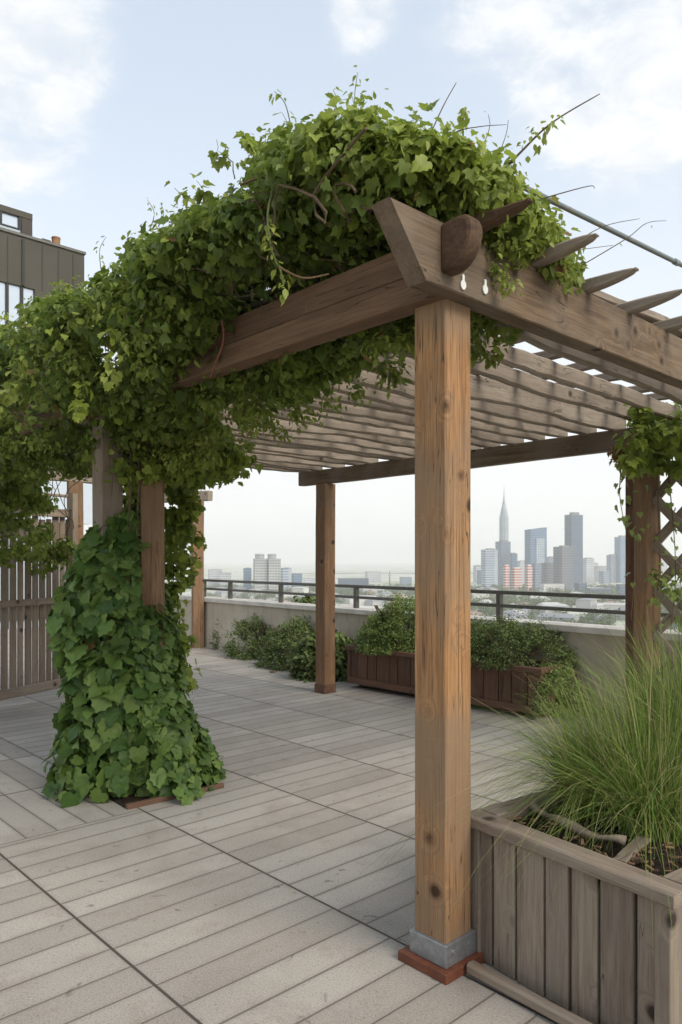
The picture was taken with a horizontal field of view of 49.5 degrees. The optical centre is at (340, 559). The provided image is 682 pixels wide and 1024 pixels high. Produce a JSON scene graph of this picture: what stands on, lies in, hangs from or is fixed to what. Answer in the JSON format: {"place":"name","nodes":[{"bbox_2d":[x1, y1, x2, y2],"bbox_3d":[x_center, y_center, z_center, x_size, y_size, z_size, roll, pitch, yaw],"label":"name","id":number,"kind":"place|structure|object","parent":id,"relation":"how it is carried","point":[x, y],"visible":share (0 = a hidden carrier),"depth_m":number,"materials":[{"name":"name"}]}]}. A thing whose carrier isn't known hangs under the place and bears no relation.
{"place":"outdoors","nodes":[
{"label":"outdoors","id":0,"kind":"place"},
{"bbox_2d":[0,204,91,629],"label":"office building","id":1,"kind":"structure","parent":0,"point":[30,264],"depth_m":28.62,"materials":[{"name":"grey metal"}]},
{"bbox_2d":[2,212,17,229],"bbox_3d":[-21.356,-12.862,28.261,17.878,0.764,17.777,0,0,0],"label":"window","id":2,"kind":"structure","parent":1,"relation":"in","point":[7,219],"depth_m":28.36,"materials":[{"name":"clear glass"}]},
{"bbox_2d":[0,282,32,331],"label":"window","id":3,"kind":"structure","parent":1,"relation":"in","point":[14,291],"depth_m":28.18,"materials":[{"name":"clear glass"}]},
{"bbox_2d":[0,539,51,600],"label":"window","id":4,"kind":"structure","parent":1,"relation":"in","point":[0,539],"depth_m":28.85,"materials":[{"name":"glass"}]},
{"bbox_2d":[28,481,91,524],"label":"window","id":5,"kind":"structure","parent":1,"relation":"in","point":[87,488],"depth_m":30.08,"materials":[{"name":"glass"}]},
{"bbox_2d":[207,590,216,593],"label":"house","id":6,"kind":"structure","parent":0,"point":[211,591],"depth_m":869.31,"materials":[{"name":"stone"}]},
{"bbox_2d":[235,586,246,593],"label":"house","id":7,"kind":"structure","parent":0,"point":[240,587],"depth_m":915.46,"materials":[{"name":"stone"}]},
{"bbox_2d":[253,554,266,590],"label":"apartment tower","id":8,"kind":"structure","parent":0,"point":[259,567],"depth_m":895.08,"materials":[{"name":"grey concrete"}]},
{"bbox_2d":[291,587,308,592],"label":"house","id":9,"kind":"structure","parent":0,"point":[300,589],"depth_m":898.16,"materials":[{"name":"white concrete"}]},
{"bbox_2d":[0,627,637,1023],"bbox_3d":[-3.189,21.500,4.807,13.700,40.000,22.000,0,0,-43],"label":"terrace floor","id":10,"kind":"structure","parent":0,"point":[230,903],"depth_m":3.53,"materials":[{"name":"wood"}]},
{"bbox_2d":[0,493,77,700],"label":"slat fence","id":11,"kind":"object","parent":10,"relation":"on","point":[16,602],"visible":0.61,"depth_m":7.91,"materials":[{"name":"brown wood"}]},
{"bbox_2d":[0,467,78,580],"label":"fence vine","id":12,"kind":"object","parent":11,"relation":"on","point":[13,497],"visible":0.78,"depth_m":6.92,"materials":[{"name":"green plant"}]},
{"bbox_2d":[107,781,223,809],"bbox_3d":[-1.230,1.486,4.899,0.670,0.031,0.635,0,0,-40],"label":"bed edging","id":13,"kind":"object","parent":10,"relation":"on","point":[131,801],"visible":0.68,"depth_m":4.60,"materials":[{"name":"red wood"}]},
{"bbox_2d":[41,442,225,807],"bbox_3d":[-1.405,0.394,5.052,1.242,2.413,1.199,0,0,0],"label":"column vine","id":14,"kind":"object","parent":13,"relation":"in","point":[123,713],"depth_m":4.71,"materials":[{"name":"green plant"}]},
{"bbox_2d":[164,490,212,647],"bbox_3d":[-2.829,0.156,12.891,1.235,2.688,0.278,0,0,25],"label":"timber post","id":15,"kind":"object","parent":10,"relation":"on","point":[197,629],"visible":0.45,"depth_m":12.63,"materials":[{"name":"brown wood"}]},
{"bbox_2d":[208,620,224,650],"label":"shrub","id":16,"kind":"object","parent":10,"relation":"on","point":[215,645],"visible":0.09,"depth_m":12.37,"materials":[{"name":"green plant"}]},
{"bbox_2d":[220,613,270,660],"bbox_3d":[-1.263,1.155,11.552,1.263,0.752,1.216,0,0,0],"label":"shrub","id":17,"kind":"object","parent":10,"relation":"on","point":[234,650],"visible":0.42,"depth_m":11.31,"materials":[{"name":"green plant"}]},
{"bbox_2d":[245,621,275,658],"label":"shrub","id":18,"kind":"object","parent":10,"relation":"on","point":[256,651],"visible":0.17,"depth_m":11.28,"materials":[{"name":"green plant"}]},
{"bbox_2d":[248,613,314,671],"bbox_3d":[-0.621,1.132,10.371,1.176,0.801,1.182,0,0,-42],"label":"shrub","id":19,"kind":"object","parent":10,"relation":"on","point":[281,640],"visible":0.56,"depth_m":10.22,"materials":[{"name":"green plant"}]},
{"bbox_2d":[286,629,357,682],"bbox_3d":[-0.180,1.181,9.476,1.083,0.764,0.910,0,0,0],"label":"shrub","id":20,"kind":"object","parent":10,"relation":"on","point":[301,666],"visible":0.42,"depth_m":9.24,"materials":[{"name":"green plant"}]},
{"bbox_2d":[1,197,681,984],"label":"pergola","id":21,"kind":"object","parent":10,"relation":"on","point":[445,423],"visible":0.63,"depth_m":3.10,"materials":[{"name":"brown wood"}]},
{"bbox_2d":[74,407,262,699],"bbox_3d":[-1.264,-0.148,5.413,1.279,2.362,1.400,0,0,-17],"label":"hanging vine","id":22,"kind":"object","parent":21,"relation":"hanging from","point":[180,486],"visible":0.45,"depth_m":5.26,"materials":[{"name":"green plant"}]},
{"bbox_2d":[0,65,665,494],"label":"climbing vine","id":23,"kind":"object","parent":21,"relation":"on","point":[298,215],"visible":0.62,"depth_m":3.32,"materials":[{"name":"green plant"}]},
{"bbox_2d":[524,187,681,267],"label":"roof pipe","id":24,"kind":"object","parent":21,"relation":"on","point":[597,223],"visible":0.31,"depth_m":4.02,"materials":[{"name":"metal"}]},
{"bbox_2d":[172,594,681,717],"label":"parapet wall","id":25,"kind":"structure","parent":10,"relation":"on","point":[226,612],"depth_m":9.67,"materials":[{"name":"concrete"}]},
{"bbox_2d":[170,578,680,617],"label":"railing","id":26,"kind":"object","parent":25,"relation":"on","point":[499,605],"visible":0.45,"depth_m":8.39,"materials":[{"name":"grey metal"}]},
{"bbox_2d":[345,643,572,716],"bbox_3d":[1.157,1.254,8.009,0.572,0.491,2.630,0,0,-44],"label":"shrub planter","id":27,"kind":"object","parent":10,"relation":"on","point":[394,672],"visible":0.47,"depth_m":7.43,"materials":[{"name":"red wood"}]},
{"bbox_2d":[352,613,405,649],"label":"feathery shrub","id":28,"kind":"object","parent":27,"relation":"in","point":[358,641],"visible":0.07,"depth_m":8.78,"materials":[{"name":"green plant"}]},
{"bbox_2d":[352,590,414,656],"bbox_3d":[0.703,0.715,8.478,1.147,0.758,0.782,0,0,0],"label":"bright shrub","id":29,"kind":"object","parent":27,"relation":"in","point":[386,626],"visible":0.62,"depth_m":8.33,"materials":[{"name":"green plant"}]},
{"bbox_2d":[470,640,502,660],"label":"mounded shrub","id":30,"kind":"object","parent":27,"relation":"in","point":[482,653],"visible":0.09,"depth_m":7.74,"materials":[{"name":"green plant"}]},
{"bbox_2d":[470,610,583,670],"bbox_3d":[1.721,0.801,7.473,1.741,0.584,0.978,0,0,0],"label":"mounded shrub","id":31,"kind":"object","parent":27,"relation":"in","point":[510,631],"visible":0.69,"depth_m":7.26,"materials":[{"name":"green plant"}]},
{"bbox_2d":[516,660,594,718],"bbox_3d":[2.043,1.207,7.013,0.752,0.526,0.784,0,0,0],"label":"trailing plant","id":32,"kind":"object","parent":27,"relation":"in","point":[546,687],"visible":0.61,"depth_m":6.86,"materials":[{"name":"green plant"}]},
{"bbox_2d":[467,960,591,1023],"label":"floor rail","id":33,"kind":"object","parent":10,"relation":"on","point":[525,996],"visible":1,"depth_m":2.48,"materials":[{"name":"brown wood"}]},
{"bbox_2d":[470,788,681,1023],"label":"grass planter","id":34,"kind":"object","parent":10,"relation":"on","point":[565,958],"visible":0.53,"depth_m":2.45,"materials":[{"name":"grey wood"}]},
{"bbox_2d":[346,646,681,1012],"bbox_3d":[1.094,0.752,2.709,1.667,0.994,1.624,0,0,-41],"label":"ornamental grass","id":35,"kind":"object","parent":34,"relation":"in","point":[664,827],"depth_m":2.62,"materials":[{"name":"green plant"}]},
{"bbox_2d":[526,799,626,845],"bbox_3d":[0.830,0.962,2.731,0.103,0.052,0.495,0,0,-30],"label":"driftwood","id":36,"kind":"object","parent":34,"relation":"on","point":[617,838],"visible":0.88,"depth_m":2.64,"materials":[{"name":"grey wood"}]},
{"bbox_2d":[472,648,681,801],"bbox_3d":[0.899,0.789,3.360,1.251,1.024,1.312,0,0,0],"label":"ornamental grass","id":37,"kind":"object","parent":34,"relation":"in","point":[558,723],"depth_m":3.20,"materials":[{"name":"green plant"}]},
{"bbox_2d":[481,571,681,843],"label":"ornamental grass","id":38,"kind":"object","parent":34,"relation":"in","point":[655,694],"depth_m":3.02,"materials":[{"name":"green plant"}]},
{"bbox_2d":[507,807,681,876],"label":"bark mulch","id":39,"kind":"object","parent":34,"relation":"in","point":[635,857],"visible":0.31,"depth_m":2.58,"materials":[{"name":"brown wood"}]},
{"bbox_2d":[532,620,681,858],"bbox_3d":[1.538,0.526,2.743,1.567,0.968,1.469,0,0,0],"label":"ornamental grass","id":40,"kind":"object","parent":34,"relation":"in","point":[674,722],"depth_m":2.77,"materials":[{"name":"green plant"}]},
{"bbox_2d":[613,836,651,863],"bbox_3d":[0.989,0.987,2.517,0.055,0.021,0.248,0,2,40],"label":"driftwood","id":41,"kind":"object","parent":34,"relation":"on","point":[632,850],"visible":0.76,"depth_m":2.51,"materials":[{"name":"wood"}]},
{"bbox_2d":[633,434,681,747],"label":"lattice trellis","id":42,"kind":"object","parent":10,"relation":"on","point":[646,550],"visible":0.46,"depth_m":5.64,"materials":[{"name":"brown wood"}]},
{"bbox_2d":[607,402,681,636],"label":"lattice vine","id":43,"kind":"object","parent":42,"relation":"on","point":[662,439],"visible":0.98,"depth_m":5.26,"materials":[{"name":"green plant"}]},
{"bbox_2d":[0,0,681,562],"label":"sky","id":44,"kind":"structure","parent":0,"point":[104,104],"materials":[{"name":"white"}]},
{"bbox_2d":[379,592,390,596],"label":"house","id":45,"kind":"structure","parent":0,"point":[387,593],"depth_m":812.38,"materials":[{"name":"stone"}]},
{"bbox_2d":[302,573,472,573],"bbox_3d":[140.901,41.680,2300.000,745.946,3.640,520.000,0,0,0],"label":"hills","id":46,"kind":"structure","parent":0,"point":[364,573],"depth_m":2239.26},
{"bbox_2d":[165,563,681,629],"bbox_3d":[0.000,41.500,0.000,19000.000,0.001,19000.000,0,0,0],"label":"city ground","id":47,"kind":"structure","parent":0,"point":[235,570],"depth_m":2670.55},
{"bbox_2d":[208,569,221,586],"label":"block","id":48,"kind":"structure","parent":47,"relation":"on","point":[213,573],"depth_m":1144.22,"materials":[{"name":"grey concrete"}]},
{"bbox_2d":[216,591,227,596],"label":"house","id":49,"kind":"structure","parent":47,"relation":"on","point":[222,593],"depth_m":787.55,"materials":[{"name":"stone"}]},
{"bbox_2d":[219,573,230,586],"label":"block","id":50,"kind":"structure","parent":47,"relation":"on","point":[224,576],"depth_m":1124.36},
{"bbox_2d":[243,568,251,589],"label":"blue block","id":51,"kind":"structure","parent":47,"relation":"on","point":[246,574],"depth_m":926.73,"materials":[{"name":"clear glass"}]},
{"bbox_2d":[267,554,280,590],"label":"apartment tower","id":52,"kind":"structure","parent":47,"relation":"on","point":[273,569],"depth_m":895.33,"materials":[{"name":"grey concrete"}]},
{"bbox_2d":[275,594,293,600],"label":"house","id":53,"kind":"structure","parent":47,"relation":"on","point":[276,595],"depth_m":736.53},
{"bbox_2d":[281,568,291,589],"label":"blue block","id":54,"kind":"structure","parent":47,"relation":"on","point":[286,574],"depth_m":955.77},
{"bbox_2d":[292,573,301,586],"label":"blue block","id":55,"kind":"structure","parent":47,"relation":"on","point":[296,577],"depth_m":975.84,"materials":[{"name":"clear glass"}]},
{"bbox_2d":[292,596,315,603],"bbox_3d":[-0.552,1.030,11.559,0.872,1.039,0.859,0,0,30],"label":"tree","id":56,"kind":"object","parent":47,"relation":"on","point":[308,599],"visible":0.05,"depth_m":11.57,"materials":[{"name":"green plant"}]},
{"bbox_2d":[303,578,315,582],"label":"block","id":57,"kind":"structure","parent":47,"relation":"on","point":[309,580],"depth_m":1290.89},
{"bbox_2d":[338,598,352,603],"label":"house","id":58,"kind":"structure","parent":47,"relation":"on","point":[348,600],"depth_m":695.14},
{"bbox_2d":[338,578,368,587],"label":"exhibition hall","id":59,"kind":"structure","parent":47,"relation":"on","point":[356,581],"depth_m":990.12,"materials":[{"name":"stone"}]},
{"bbox_2d":[359,595,376,604],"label":"house","id":60,"kind":"structure","parent":47,"relation":"on","point":[361,601],"depth_m":675.72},
{"bbox_2d":[359,588,378,593],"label":"house","id":61,"kind":"structure","parent":47,"relation":"on","point":[365,589],"depth_m":896.31,"materials":[{"name":"stone"}]},
{"bbox_2d":[365,572,380,582],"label":"block","id":62,"kind":"structure","parent":47,"relation":"on","point":[374,577],"depth_m":1342.94,"materials":[{"name":"grey concrete"}]},
{"bbox_2d":[365,599,383,605],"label":"house","id":63,"kind":"structure","parent":47,"relation":"on","point":[368,602],"depth_m":668.64,"materials":[{"name":"stone"}]},
{"bbox_2d":[400,577,411,585],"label":"block","id":64,"kind":"structure","parent":47,"relation":"on","point":[405,580],"depth_m":1195.60,"materials":[{"name":"grey concrete"}]},
{"bbox_2d":[184,582,681,629],"bbox_3d":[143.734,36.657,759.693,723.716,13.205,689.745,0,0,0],"label":"distant trees","id":65,"kind":"object","parent":47,"relation":"on","point":[588,618],"visible":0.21,"depth_m":697.23,"materials":[{"name":"green plant"}]},
{"bbox_2d":[473,565,480,582],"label":"block","id":66,"kind":"structure","parent":47,"relation":"on","point":[476,568],"depth_m":1345.81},
{"bbox_2d":[477,570,480,584],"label":"hazy block","id":67,"kind":"structure","parent":47,"relation":"on","point":[478,577],"depth_m":1246.49,"materials":[{"name":"grey glass"}]},
{"bbox_2d":[479,599,492,606],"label":"house","id":68,"kind":"structure","parent":47,"relation":"on","point":[488,600],"depth_m":642.40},
{"bbox_2d":[481,548,497,586],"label":"glass office","id":69,"kind":"structure","parent":47,"relation":"on","point":[489,566],"depth_m":1073.28,"materials":[{"name":"grey glass"}]},
{"bbox_2d":[495,540,510,586],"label":"stepped block","id":70,"kind":"structure","parent":47,"relation":"on","point":[503,547],"depth_m":1123.72,"materials":[{"name":"grey concrete"}]},
{"bbox_2d":[503,565,509,590],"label":"banded flats","id":71,"kind":"structure","parent":47,"relation":"on","point":[506,576],"depth_m":938.16,"materials":[{"name":"concrete"}]},
{"bbox_2d":[492,613,528,618],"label":"house","id":72,"kind":"structure","parent":47,"relation":"on","point":[507,615],"depth_m":431.63,"materials":[{"name":"stone"}]},
{"bbox_2d":[511,553,516,568],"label":"glass office","id":73,"kind":"structure","parent":47,"relation":"on","point":[513,559],"depth_m":1145.14,"materials":[{"name":"blue glass"}]},
{"bbox_2d":[503,610,526,616],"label":"house","id":74,"kind":"structure","parent":47,"relation":"on","point":[513,612],"depth_m":456.17,"materials":[{"name":"stone"}]},
{"bbox_2d":[511,567,521,589],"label":"banded flats","id":75,"kind":"structure","parent":47,"relation":"on","point":[516,577],"depth_m":936.76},
{"bbox_2d":[517,560,524,582],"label":"hazy block","id":76,"kind":"structure","parent":47,"relation":"on","point":[521,564],"depth_m":1344.64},
{"bbox_2d":[525,565,531,590],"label":"banded flats","id":77,"kind":"structure","parent":47,"relation":"on","point":[528,576],"depth_m":937.94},
{"bbox_2d":[525,527,546,565],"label":"slanted tower","id":78,"kind":"structure","parent":47,"relation":"on","point":[535,545],"depth_m":1072.72,"materials":[{"name":"blue glass"}]},
{"bbox_2d":[531,563,540,589],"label":"grey flats","id":79,"kind":"structure","parent":47,"relation":"on","point":[536,574],"depth_m":956.10,"materials":[{"name":"grey concrete"}]},
{"bbox_2d":[541,562,552,582],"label":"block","id":80,"kind":"structure","parent":47,"relation":"on","point":[546,572],"depth_m":1023.51,"materials":[{"name":"grey concrete"}]},
{"bbox_2d":[537,602,559,605],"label":"house","id":81,"kind":"structure","parent":47,"relation":"on","point":[539,604],"depth_m":593.15,"materials":[{"name":"white concrete"}]},
{"bbox_2d":[547,556,552,561],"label":"hazy block","id":82,"kind":"structure","parent":47,"relation":"on","point":[549,558],"depth_m":1375.16,"materials":[{"name":"grey"}]},
{"bbox_2d":[533,606,568,615],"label":"house","id":83,"kind":"structure","parent":47,"relation":"on","point":[545,611],"depth_m":508.73,"materials":[{"name":"stone"}]},
{"bbox_2d":[540,583,563,592],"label":"white hall","id":84,"kind":"structure","parent":47,"relation":"on","point":[544,586],"depth_m":893.94,"materials":[{"name":"white concrete"}]},
{"bbox_2d":[541,604,568,606],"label":"house","id":85,"kind":"structure","parent":47,"relation":"on","point":[564,605],"depth_m":548.18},
{"bbox_2d":[535,613,578,621],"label":"house","id":86,"kind":"structure","parent":47,"relation":"on","point":[558,616],"depth_m":438.91,"materials":[{"name":"stone"}]},
{"bbox_2d":[564,512,582,588],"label":"slate tower","id":87,"kind":"structure","parent":47,"relation":"on","point":[573,529],"depth_m":1074.23,"materials":[{"name":"grey glass"}]},
{"bbox_2d":[574,583,586,591],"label":"block","id":88,"kind":"structure","parent":47,"relation":"on","point":[578,586],"depth_m":895.69,"materials":[{"name":"concrete"}]},
{"bbox_2d":[583,558,593,582],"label":"slab block","id":89,"kind":"structure","parent":47,"relation":"on","point":[588,570],"depth_m":1323.65,"materials":[{"name":"grey concrete"}]},
{"bbox_2d":[585,588,610,593],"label":"dark hall","id":90,"kind":"structure","parent":47,"relation":"on","point":[598,589],"depth_m":854.08,"materials":[{"name":"stone"}]},
{"bbox_2d":[593,603,604,608],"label":"house","id":91,"kind":"structure","parent":47,"relation":"on","point":[598,605],"depth_m":585.11,"materials":[{"name":"white concrete"}]},
{"bbox_2d":[594,566,605,581],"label":"block","id":92,"kind":"structure","parent":47,"relation":"on","point":[597,569],"depth_m":1392.01,"materials":[{"name":"grey concrete"}]},
{"bbox_2d":[599,571,608,583],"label":"hazy block","id":93,"kind":"structure","parent":47,"relation":"on","point":[603,577],"depth_m":1295.09,"materials":[{"name":"grey concrete"}]},
{"bbox_2d":[603,603,624,609],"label":"house","id":94,"kind":"structure","parent":47,"relation":"on","point":[612,606],"depth_m":559.80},
{"bbox_2d":[613,607,624,619],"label":"house","id":95,"kind":"structure","parent":47,"relation":"on","point":[622,617],"depth_m":514.27,"materials":[{"name":"stone"}]},
{"bbox_2d":[616,584,624,594],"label":"dark hall","id":96,"kind":"structure","parent":47,"relation":"on","point":[620,588],"depth_m":855.34,"materials":[{"name":"stone"}]},
{"bbox_2d":[470,610,484,615],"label":"house","id":97,"kind":"structure","parent":0,"point":[475,612],"depth_m":516.17,"materials":[{"name":"tile"}]},
{"bbox_2d":[471,593,488,597],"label":"house","id":98,"kind":"structure","parent":0,"point":[476,595],"depth_m":802.63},
{"bbox_2d":[499,496,508,540],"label":"spire tower","id":99,"kind":"structure","parent":0,"point":[503,526],"depth_m":1244.98,"materials":[{"name":"grey glass"}]},
{"bbox_2d":[553,545,572,590],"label":"tower","id":100,"kind":"structure","parent":0,"point":[563,564],"depth_m":983.88,"materials":[{"name":"grey concrete"}]},
{"bbox_2d":[576,598,596,608],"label":"house","id":101,"kind":"structure","parent":0,"point":[587,603],"depth_m":622.68,"materials":[{"name":"stone"}]},
{"bbox_2d":[606,554,615,582],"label":"thin tower","id":102,"kind":"structure","parent":0,"point":[611,563],"depth_m":1345.66,"materials":[{"name":"glass"}]},
{"bbox_2d":[614,535,625,582],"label":"tower","id":103,"kind":"structure","parent":0,"point":[619,548],"depth_m":1343.20,"materials":[{"name":"blue glass"}]}
]}

